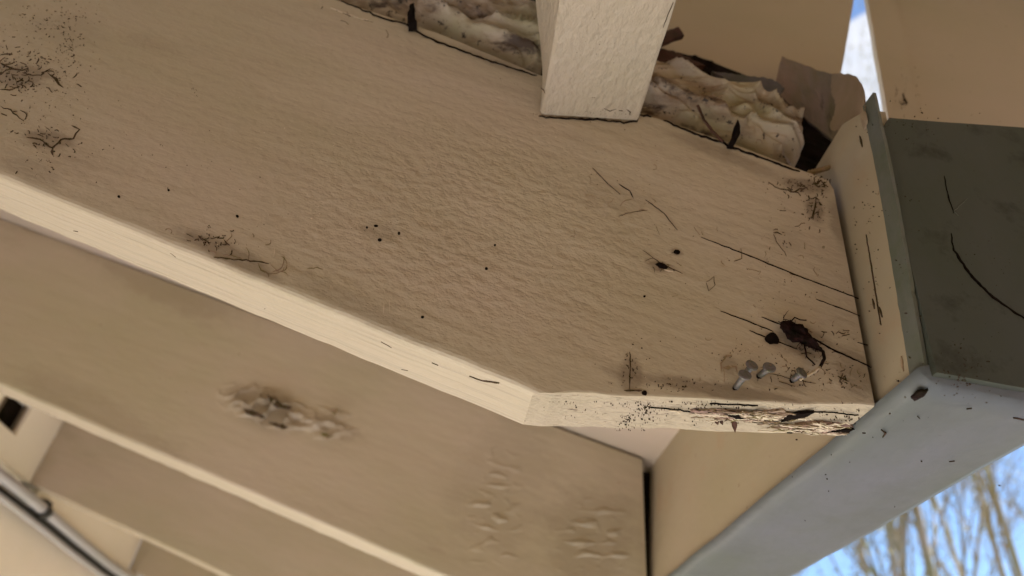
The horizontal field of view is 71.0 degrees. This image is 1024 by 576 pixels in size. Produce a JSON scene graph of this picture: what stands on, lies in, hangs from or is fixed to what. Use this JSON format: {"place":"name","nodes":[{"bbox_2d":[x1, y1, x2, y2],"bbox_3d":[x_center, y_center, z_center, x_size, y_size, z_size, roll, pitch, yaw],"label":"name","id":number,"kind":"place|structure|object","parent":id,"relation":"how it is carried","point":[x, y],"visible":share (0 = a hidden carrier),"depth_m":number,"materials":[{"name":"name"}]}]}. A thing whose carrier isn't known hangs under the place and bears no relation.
{"place":"outdoors","nodes":[
{"label":"outdoors","id":0,"kind":"place"},
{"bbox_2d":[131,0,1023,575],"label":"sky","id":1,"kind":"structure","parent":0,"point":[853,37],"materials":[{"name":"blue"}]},
{"label":"ground","id":2,"kind":"structure","parent":0,"visible":0},
{"bbox_2d":[0,484,136,575],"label":"house wall","id":3,"kind":"structure","parent":2,"relation":"on","point":[27,549],"depth_m":1.35,"materials":[{"name":"beige paint"}]},
{"bbox_2d":[0,393,63,482],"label":"frieze block","id":4,"kind":"structure","parent":3,"relation":"on","point":[27,434],"depth_m":1.25,"materials":[{"name":"beige paint"}]},
{"bbox_2d":[0,492,107,575],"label":"conduit","id":5,"kind":"object","parent":3,"relation":"attached to","point":[32,521],"visible":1,"depth_m":1.35,"materials":[{"name":"grey metal"}]},
{"bbox_2d":[0,486,115,575],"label":"cable","id":6,"kind":"object","parent":3,"relation":"attached to","point":[51,528],"visible":0.65,"depth_m":1.38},
{"bbox_2d":[0,466,133,575],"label":"conduit","id":7,"kind":"object","parent":3,"relation":"attached to","point":[42,508],"visible":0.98,"depth_m":1.35,"materials":[{"name":"grey metal"}]},
{"bbox_2d":[20,424,141,570],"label":"frieze block","id":8,"kind":"structure","parent":3,"relation":"on","point":[117,545],"depth_m":1.58,"materials":[{"name":"beige paint"}]},
{"bbox_2d":[129,539,220,575],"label":"rafter","id":9,"kind":"object","parent":3,"relation":"on","point":[150,559],"visible":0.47,"depth_m":1.76,"materials":[{"name":"beige paint"}]},
{"bbox_2d":[30,421,418,575],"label":"rafter","id":10,"kind":"object","parent":3,"relation":"on","point":[215,529],"visible":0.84,"depth_m":1.28,"materials":[{"name":"beige paint"}]},
{"bbox_2d":[0,219,649,575],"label":"rafter","id":11,"kind":"object","parent":3,"relation":"on","point":[392,467],"visible":1,"depth_m":0.79,"materials":[{"name":"beige paint"}]},
{"bbox_2d":[0,0,874,435],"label":"rafter","id":12,"kind":"object","parent":3,"relation":"on","point":[440,212],"visible":1,"depth_m":0.42,"materials":[{"name":"beige paint"}]},
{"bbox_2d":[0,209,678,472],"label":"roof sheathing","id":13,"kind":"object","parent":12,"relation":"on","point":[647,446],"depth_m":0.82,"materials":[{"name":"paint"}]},
{"bbox_2d":[338,0,541,74],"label":"insulation foam","id":14,"kind":"object","parent":12,"relation":"on","point":[507,30],"visible":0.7,"depth_m":0.53,"materials":[{"name":"beige plastic"}]},
{"bbox_2d":[533,0,675,119],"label":"crossbeam","id":15,"kind":"object","parent":12,"relation":"attached to","point":[599,58],"visible":1,"depth_m":0.44,"materials":[{"name":"beige paint"}]},
{"bbox_2d":[640,57,804,166],"bbox_3d":[0.150,-0.121,0.524,0.129,0.101,0.058,10,-36,-1],"label":"insulation foam","id":16,"kind":"object","parent":12,"relation":"on","point":[748,114],"visible":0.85,"depth_m":0.51,"materials":[{"name":"beige plastic"}]},
{"bbox_2d":[661,27,683,46],"bbox_3d":[0.123,-0.200,0.575,0.030,0.035,0.004,10,-36,-1],"label":"wood chip","id":17,"kind":"object","parent":16,"relation":"on","point":[674,34],"visible":0.5,"depth_m":0.58,"materials":[{"name":"brown wood"}]},
{"bbox_2d":[657,49,704,70],"bbox_3d":[0.132,-0.180,0.571,0.044,0.020,0.006,10,-36,-1],"label":"dead leaf","id":18,"kind":"object","parent":16,"relation":"on","point":[664,56],"visible":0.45,"depth_m":0.57,"materials":[{"name":"brown plant"}]},
{"bbox_2d":[696,105,723,142],"bbox_3d":[0.133,-0.110,0.481,0.018,0.033,0.002,10,-36,-1],"label":"twig","id":19,"kind":"object","parent":16,"relation":"on","point":[719,138],"visible":1,"depth_m":0.48,"materials":[{"name":"brown wood"}]},
{"bbox_2d":[711,71,784,93],"bbox_3d":[0.184,-0.159,0.559,0.058,0.020,0.004,10,-36,-1],"label":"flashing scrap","id":20,"kind":"object","parent":16,"relation":"on","point":[769,85],"visible":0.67,"depth_m":0.56,"materials":[{"name":"brown metal"}]},
{"bbox_2d":[732,370,751,389],"bbox_3d":[0.117,0.048,0.370,0.007,0.007,0.018,10,-36,-1],"label":"nail","id":21,"kind":"object","parent":12,"relation":"attached to","point":[743,375],"visible":1,"depth_m":0.36,"materials":[{"name":"metal"}]},
{"bbox_2d":[745,360,757,372],"bbox_3d":[0.123,0.043,0.376,0.007,0.007,0.016,10,-36,-1],"label":"nail","id":22,"kind":"object","parent":12,"relation":"attached to","point":[751,365],"visible":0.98,"depth_m":0.37,"materials":[{"name":"metal"}]},
{"bbox_2d":[756,362,775,378],"bbox_3d":[0.133,0.044,0.377,0.007,0.007,0.014,10,-36,-1],"label":"nail","id":23,"kind":"object","parent":12,"relation":"attached to","point":[768,367],"visible":1,"depth_m":0.37,"materials":[{"name":"metal"}]},
{"bbox_2d":[648,111,908,575],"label":"fascia board","id":24,"kind":"object","parent":12,"relation":"attached to","point":[706,487],"visible":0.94,"depth_m":0.50,"materials":[{"name":"beige paint"}]},
{"bbox_2d":[533,0,830,171],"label":"rotten backing strip","id":25,"kind":"object","parent":24,"relation":"on","point":[817,143],"visible":0.07,"depth_m":0.56,"materials":[{"name":"brown wood"}]},
{"bbox_2d":[776,56,867,141],"bbox_3d":[0.235,-0.144,0.530,0.036,0.165,0.081,19,-37,-13],"label":"bent flashing","id":26,"kind":"object","parent":24,"relation":"on","point":[832,103],"visible":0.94,"depth_m":0.56,"materials":[{"name":"brown metal"}]},
{"bbox_2d":[789,367,806,382],"bbox_3d":[0.151,0.047,0.379,0.006,0.007,0.013,10,-36,-1],"label":"nail","id":27,"kind":"object","parent":12,"relation":"attached to","point":[799,374],"visible":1,"depth_m":0.38,"materials":[{"name":"metal"}]},
{"bbox_2d":[778,310,825,380],"bbox_3d":[0.157,0.032,0.387,0.025,0.042,0.011,10,-36,-1],"label":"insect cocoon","id":28,"kind":"object","parent":12,"relation":"attached to","point":[795,332],"visible":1,"depth_m":0.39,"materials":[{"name":"brown fabric"}]},
{"bbox_2d":[807,165,830,174],"bbox_3d":[0.211,-0.081,0.493,0.018,0.013,0.005,10,-36,-1],"label":"insect husk","id":29,"kind":"object","parent":12,"relation":"on","point":[816,171],"visible":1,"depth_m":0.49,"materials":[{"name":"brown"}]},
{"bbox_2d":[668,92,1023,575],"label":"gutter","id":30,"kind":"object","parent":12,"relation":"attached to","point":[947,412],"visible":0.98,"depth_m":0.41,"materials":[{"name":"grey metal"}]},
{"bbox_2d":[864,0,1023,127],"bbox_3d":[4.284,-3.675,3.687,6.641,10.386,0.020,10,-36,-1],"label":"end board","id":31,"kind":"object","parent":30,"relation":"on","point":[956,61],"visible":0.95,"depth_m":0.70,"materials":[{"name":"beige paint"}]},
{"bbox_2d":[661,0,853,80],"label":"trim board","id":32,"kind":"object","parent":31,"relation":"attached to","point":[758,38],"depth_m":0.65,"materials":[{"name":"beige paint"}]},
{"bbox_2d":[843,84,897,575],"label":"bare tree","id":33,"kind":"object","parent":2,"relation":"on","point":[860,545],"visible":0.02,"depth_m":18.89,"materials":[{"name":"brown plant"}]},
{"bbox_2d":[815,73,940,575],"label":"bare tree","id":34,"kind":"object","parent":2,"relation":"on","point":[902,527],"visible":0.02,"depth_m":9.23,"materials":[{"name":"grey plant"}]},
{"bbox_2d":[842,3,955,575],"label":"bare tree","id":35,"kind":"object","parent":2,"relation":"on","point":[945,503],"visible":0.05,"depth_m":13.22,"materials":[{"name":"brown plant"}]},
{"bbox_2d":[843,12,1023,575],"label":"bare tree","id":36,"kind":"object","parent":2,"relation":"on","point":[991,489],"visible":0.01,"depth_m":10.57,"materials":[{"name":"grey plant"}]},
{"bbox_2d":[880,447,1023,575],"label":"bare tree","id":37,"kind":"object","parent":2,"relation":"on","point":[988,523],"visible":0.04,"depth_m":15.35,"materials":[{"name":"brown plant"}]},
{"bbox_2d":[908,448,1023,575],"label":"bare tree","id":38,"kind":"object","parent":2,"relation":"on","point":[926,551],"visible":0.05,"depth_m":9.78,"materials":[{"name":"grey plant"}]},
{"bbox_2d":[909,457,1023,575],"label":"bare tree","id":39,"kind":"object","parent":2,"relation":"on","point":[946,530],"visible":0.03,"depth_m":19.95,"materials":[{"name":"brown plant"}]},
{"bbox_2d":[951,457,1023,527],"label":"bare tree","id":40,"kind":"object","parent":2,"relation":"on","point":[1004,500],"visible":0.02,"depth_m":12.41,"materials":[{"name":"brown plant"}]}
]}

